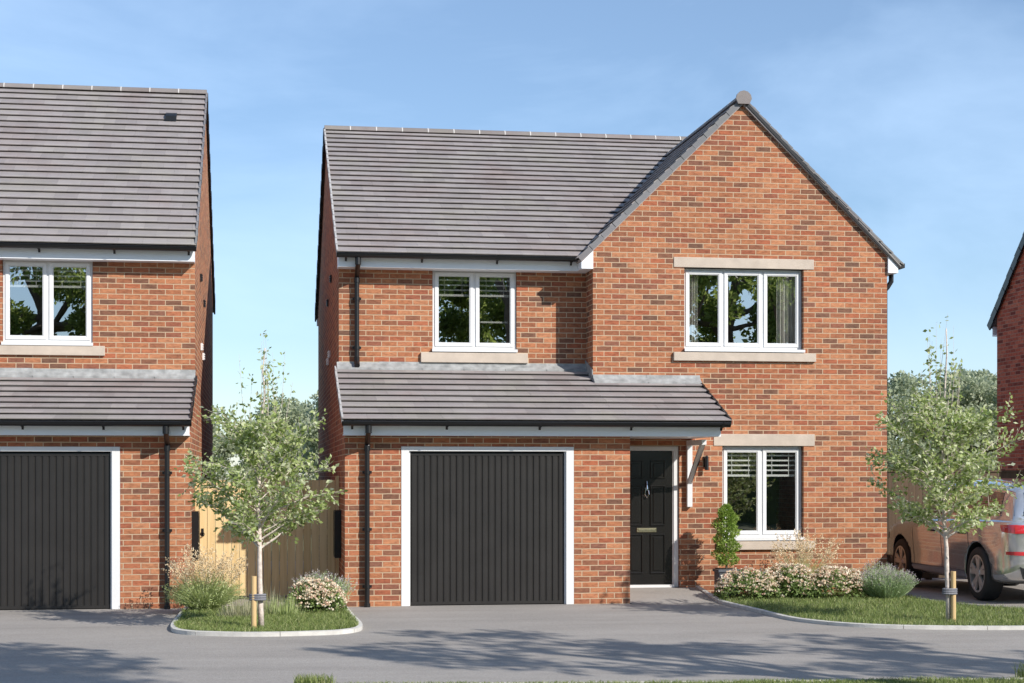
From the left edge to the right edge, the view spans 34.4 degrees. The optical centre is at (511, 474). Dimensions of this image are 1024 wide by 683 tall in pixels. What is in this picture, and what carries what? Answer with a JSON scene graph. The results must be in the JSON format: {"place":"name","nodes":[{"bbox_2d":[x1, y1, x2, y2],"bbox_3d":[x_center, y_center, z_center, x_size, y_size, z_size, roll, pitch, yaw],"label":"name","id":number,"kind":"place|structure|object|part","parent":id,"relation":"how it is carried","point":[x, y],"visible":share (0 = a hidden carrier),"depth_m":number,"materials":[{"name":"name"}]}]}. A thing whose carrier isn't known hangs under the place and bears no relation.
{"place":"outdoors","nodes":[
{"label":"outdoors","id":0,"kind":"place"},
{"bbox_2d":[220,479,288,560],"bbox_3d":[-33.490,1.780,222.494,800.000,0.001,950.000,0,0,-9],"label":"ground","id":1,"kind":"structure","parent":0,"point":[239,539],"depth_m":41.20,"materials":[{"name":"brown wood"}]},
{"bbox_2d":[213,407,236,485],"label":"garden tree","id":2,"kind":"object","parent":1,"relation":"on","point":[227,453],"visible":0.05,"depth_m":47.94,"materials":[{"name":"green plant"}]},
{"bbox_2d":[230,391,317,495],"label":"garden tree","id":3,"kind":"object","parent":1,"relation":"on","point":[298,409],"visible":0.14,"depth_m":49.63,"materials":[{"name":"green plant"}]},
{"bbox_2d":[293,390,317,475],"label":"garden tree","id":4,"kind":"object","parent":1,"relation":"on","point":[313,444],"visible":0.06,"depth_m":45.03,"materials":[{"name":"green plant"}]},
{"bbox_2d":[887,370,948,469],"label":"garden tree","id":5,"kind":"object","parent":1,"relation":"on","point":[899,387],"visible":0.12,"depth_m":50.87,"materials":[{"name":"green plant"}]},
{"bbox_2d":[904,362,996,469],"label":"garden tree","id":6,"kind":"object","parent":1,"relation":"on","point":[979,388],"visible":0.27,"depth_m":51.65,"materials":[{"name":"green plant"}]},
{"bbox_2d":[938,370,995,454],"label":"garden tree","id":7,"kind":"object","parent":1,"relation":"on","point":[968,375],"depth_m":55.96,"materials":[{"name":"green plant"}]},
{"bbox_2d":[0,561,1023,682],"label":"driveway","id":8,"kind":"structure","parent":0,"point":[578,642],"depth_m":16.79,"materials":[{"name":"grey asphalt"}]},
{"bbox_2d":[0,83,215,609],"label":"detached house","id":9,"kind":"structure","parent":8,"relation":"on","point":[107,296],"depth_m":22.97,"materials":[{"name":"brick"}]},
{"bbox_2d":[1,260,92,345],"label":"window","id":10,"kind":"structure","parent":9,"relation":"in","point":[47,338],"depth_m":22.97,"materials":[{"name":"white plastic"}]},
{"bbox_2d":[0,453,110,609],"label":"garage door","id":11,"kind":"structure","parent":9,"relation":"in","point":[55,508],"depth_m":21.51,"materials":[{"name":"grey paint"}]},
{"bbox_2d":[195,478,266,598],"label":"garden gate","id":12,"kind":"structure","parent":9,"relation":"attached to","point":[209,523],"depth_m":23.26,"materials":[{"name":"brown wood"}]},
{"bbox_2d":[173,605,358,631],"bbox_3d":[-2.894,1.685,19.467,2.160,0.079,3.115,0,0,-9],"label":"lawn grass","id":13,"kind":"structure","parent":8,"relation":"on","point":[322,619],"depth_m":19.05,"materials":[{"name":"green plant"}]},
{"bbox_2d":[161,542,248,611],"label":"ornamental grass","id":14,"kind":"object","parent":13,"relation":"on","point":[199,596],"depth_m":20.73,"materials":[{"name":"plant"}]},
{"bbox_2d":[216,598,268,617],"bbox_3d":[-3.262,1.606,19.938,0.655,0.322,0.670,0,0,-9],"label":"arching sedge","id":15,"kind":"object","parent":13,"relation":"on","point":[233,611],"visible":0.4,"depth_m":19.84,"materials":[{"name":"green plant"}]},
{"bbox_2d":[249,576,265,628],"bbox_3d":[-2.844,1.440,18.503,0.196,0.620,0.118,0,0,-9],"label":"tree stake","id":16,"kind":"object","parent":13,"relation":"on","point":[254,596],"visible":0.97,"depth_m":18.46,"materials":[{"name":"brown wood"}]},
{"bbox_2d":[169,330,347,626],"bbox_3d":[-2.826,0.050,18.497,2.018,3.362,1.601,0,0,34],"label":"young tree","id":17,"kind":"object","parent":13,"relation":"on","point":[261,432],"visible":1,"depth_m":18.41,"materials":[{"name":"green plant"}]},
{"bbox_2d":[234,586,293,614],"bbox_3d":[-3.068,1.556,20.367,0.779,0.436,0.788,0,0,-9],"label":"arching sedge","id":18,"kind":"object","parent":13,"relation":"on","point":[273,594],"visible":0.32,"depth_m":20.35,"materials":[{"name":"green plant"}]},
{"bbox_2d":[264,593,306,615],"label":"arching sedge","id":19,"kind":"object","parent":13,"relation":"on","point":[288,610],"visible":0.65,"depth_m":20.13,"materials":[{"name":"green plant"}]},
{"bbox_2d":[285,576,347,611],"bbox_3d":[-2.457,1.499,20.644,0.837,0.488,0.755,0,0,-9],"label":"flowering shrub","id":20,"kind":"object","parent":13,"relation":"on","point":[311,590],"visible":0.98,"depth_m":20.44,"materials":[{"name":"white plant"}]},
{"bbox_2d":[291,569,357,610],"bbox_3d":[-2.402,1.451,20.978,0.900,0.542,0.671,0,0,-9],"label":"lavender","id":21,"kind":"object","parent":13,"relation":"on","point":[344,585],"visible":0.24,"depth_m":20.93,"materials":[{"name":"green plant"}]},
{"bbox_2d":[171,605,362,636],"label":"kerb","id":22,"kind":"structure","parent":8,"relation":"on","point":[357,628],"depth_m":18.02,"materials":[{"name":"concrete"}]},
{"bbox_2d":[293,673,335,682],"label":"grass tuft","id":23,"kind":"object","parent":8,"relation":"on","point":[304,678],"visible":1,"depth_m":13.63,"materials":[{"name":"green plant"}]},
{"bbox_2d":[315,90,904,606],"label":"detached house","id":24,"kind":"structure","parent":8,"relation":"on","point":[581,368],"depth_m":23.96,"materials":[{"name":"brick"}]},
{"bbox_2d":[267,476,338,598],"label":"garden gate","id":25,"kind":"structure","parent":24,"relation":"attached to","point":[310,552],"depth_m":23.42,"materials":[{"name":"brown wood"}]},
{"bbox_2d":[432,271,517,351],"bbox_3d":[-0.550,-2.372,24.041,1.246,1.185,0.220,0,0,-9],"label":"window","id":26,"kind":"structure","parent":24,"relation":"in","point":[473,345],"depth_m":24.01,"materials":[{"name":"white plastic"}]},
{"bbox_2d":[410,453,563,605],"bbox_3d":[-0.331,0.726,22.301,2.109,2.048,0.056,0,0,-9],"label":"garage door","id":27,"kind":"structure","parent":24,"relation":"in","point":[486,528],"depth_m":22.28,"materials":[{"name":"grey paint"}]},
{"bbox_2d":[630,451,671,584],"bbox_3d":[1.941,0.615,23.872,0.761,1.926,0.105,0,0,-9],"label":"front door","id":28,"kind":"structure","parent":24,"relation":"in","point":[650,471],"depth_m":23.89,"materials":[{"name":"black metal"}]},
{"bbox_2d":[684,268,804,352],"bbox_3d":[3.361,-2.391,24.133,1.803,1.211,0.297,0,0,-9],"label":"window","id":29,"kind":"structure","parent":24,"relation":"in","point":[788,282],"depth_m":24.15,"materials":[{"name":"white plastic"}]},
{"bbox_2d":[722,446,803,540],"bbox_3d":[3.644,0.266,24.156,1.237,1.368,0.260,0,0,-9],"label":"window","id":30,"kind":"structure","parent":24,"relation":"in","point":[760,533],"depth_m":24.17,"materials":[{"name":"white plastic"}]},
{"bbox_2d":[630,587,717,603],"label":"path","id":31,"kind":"structure","parent":8,"relation":"on","point":[674,595],"depth_m":23.07,"materials":[{"name":"grey concrete"}]},
{"bbox_2d":[459,678,1022,682],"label":"grass","id":32,"kind":"structure","parent":8,"relation":"on","point":[719,681],"depth_m":13.82,"materials":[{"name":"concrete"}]},
{"bbox_2d":[695,586,1023,629],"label":"kerb","id":33,"kind":"structure","parent":8,"relation":"on","point":[849,624],"depth_m":19.02,"materials":[{"name":"concrete"}]},
{"bbox_2d":[887,470,1023,579],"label":"timber fence","id":34,"kind":"object","parent":8,"relation":"on","point":[911,490],"visible":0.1,"depth_m":27.60,"materials":[{"name":"brown wood"}]},
{"bbox_2d":[888,478,1023,600],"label":"parked car","id":35,"kind":"object","parent":8,"relation":"on","point":[988,563],"visible":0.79,"depth_m":23.13,"materials":[{"name":"silver metal"}]},
{"bbox_3d":[6.439,0.385,24.879,0.137,0.390,0.950,0,0,-7],"label":"side window","id":36,"kind":"part","parent":35,"relation":"part of","materials":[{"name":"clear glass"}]},
{"bbox_3d":[6.559,0.375,23.867,0.123,0.370,0.950,0,0,-7],"label":"side window","id":37,"kind":"part","parent":35,"relation":"part of","materials":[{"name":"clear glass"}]},
{"bbox_3d":[6.669,0.380,22.958,0.108,0.320,0.740,0,0,-7],"label":"side window","id":38,"kind":"part","parent":35,"relation":"part of","materials":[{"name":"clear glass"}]},
{"bbox_2d":[987,232,1023,469],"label":"detached house","id":39,"kind":"structure","parent":8,"relation":"on","point":[1005,324],"depth_m":33.17,"materials":[{"name":"red brick"}]},
{"bbox_2d":[1011,661,1023,677],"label":"grass tuft","id":40,"kind":"object","parent":8,"relation":"on","point":[1020,673],"visible":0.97,"depth_m":14.10,"materials":[{"name":"green plant"}]},
{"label":"verge bed","id":41,"kind":"structure","parent":8,"relation":"on","visible":0},
{"bbox_2d":[348,674,1023,682],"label":"lawn grass","id":42,"kind":"structure","parent":41,"relation":"on","point":[926,679],"depth_m":13.76,"materials":[{"name":"green plant"}]},
{"bbox_2d":[0,0,1023,478],"label":"sky","id":43,"kind":"structure","parent":0,"point":[911,111],"materials":[{"name":"blue"}]},
{"bbox_2d":[715,590,1023,628],"bbox_3d":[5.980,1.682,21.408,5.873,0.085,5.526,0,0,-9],"label":"lawn grass","id":44,"kind":"structure","parent":0,"point":[817,605],"depth_m":20.81,"materials":[{"name":"green plant"}]},
{"bbox_2d":[709,503,741,595],"bbox_3d":[3.031,1.044,23.433,0.467,1.312,0.460,0,0,-9],"label":"potted conifer","id":45,"kind":"object","parent":44,"relation":"on","point":[724,509],"visible":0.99,"depth_m":23.37,"materials":[{"name":"green plant"}]},
{"bbox_2d":[713,567,786,600],"bbox_3d":[3.285,1.496,22.838,1.027,0.466,0.806,0,0,9],"label":"flowering shrub","id":46,"kind":"object","parent":44,"relation":"on","point":[748,579],"visible":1,"depth_m":22.70,"materials":[{"name":"white plant"}]},
{"bbox_2d":[749,562,821,598],"bbox_3d":[3.810,1.471,23.034,1.015,0.525,0.798,0,0,-9],"label":"flowering shrub","id":47,"kind":"object","parent":44,"relation":"on","point":[797,575],"visible":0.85,"depth_m":22.84,"materials":[{"name":"white plant"}]},
{"bbox_2d":[765,527,842,596],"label":"ornamental grass","id":48,"kind":"object","parent":44,"relation":"on","point":[811,552],"depth_m":23.32,"materials":[{"name":"beige plant"}]},
{"bbox_2d":[800,565,868,599],"bbox_3d":[4.500,1.502,23.019,0.942,0.500,0.961,0,0,40],"label":"flowering shrub","id":49,"kind":"object","parent":44,"relation":"on","point":[836,577],"visible":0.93,"depth_m":22.83,"materials":[{"name":"white plant"}]},
{"bbox_2d":[859,558,897,573],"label":"flowering shrub","id":50,"kind":"object","parent":44,"relation":"on","point":[872,566],"visible":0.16,"depth_m":23.79,"materials":[{"name":"green plant"}]},
{"bbox_2d":[852,565,921,599],"bbox_3d":[5.175,1.484,22.977,0.990,0.476,0.826,0,0,-9],"label":"lavender","id":51,"kind":"object","parent":44,"relation":"on","point":[882,583],"visible":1,"depth_m":22.80,"materials":[{"name":"green plant"}]},
{"bbox_2d":[865,315,1023,621],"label":"young tree","id":52,"kind":"object","parent":44,"relation":"on","point":[952,428],"visible":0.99,"depth_m":19.27,"materials":[{"name":"green plant"}]},
{"bbox_2d":[942,571,957,621],"bbox_3d":[5.136,1.440,19.421,0.191,0.620,0.118,0,0,-9],"label":"tree stake","id":53,"kind":"object","parent":44,"relation":"on","point":[952,591],"visible":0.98,"depth_m":19.39,"materials":[{"name":"brown wood"}]}
]}

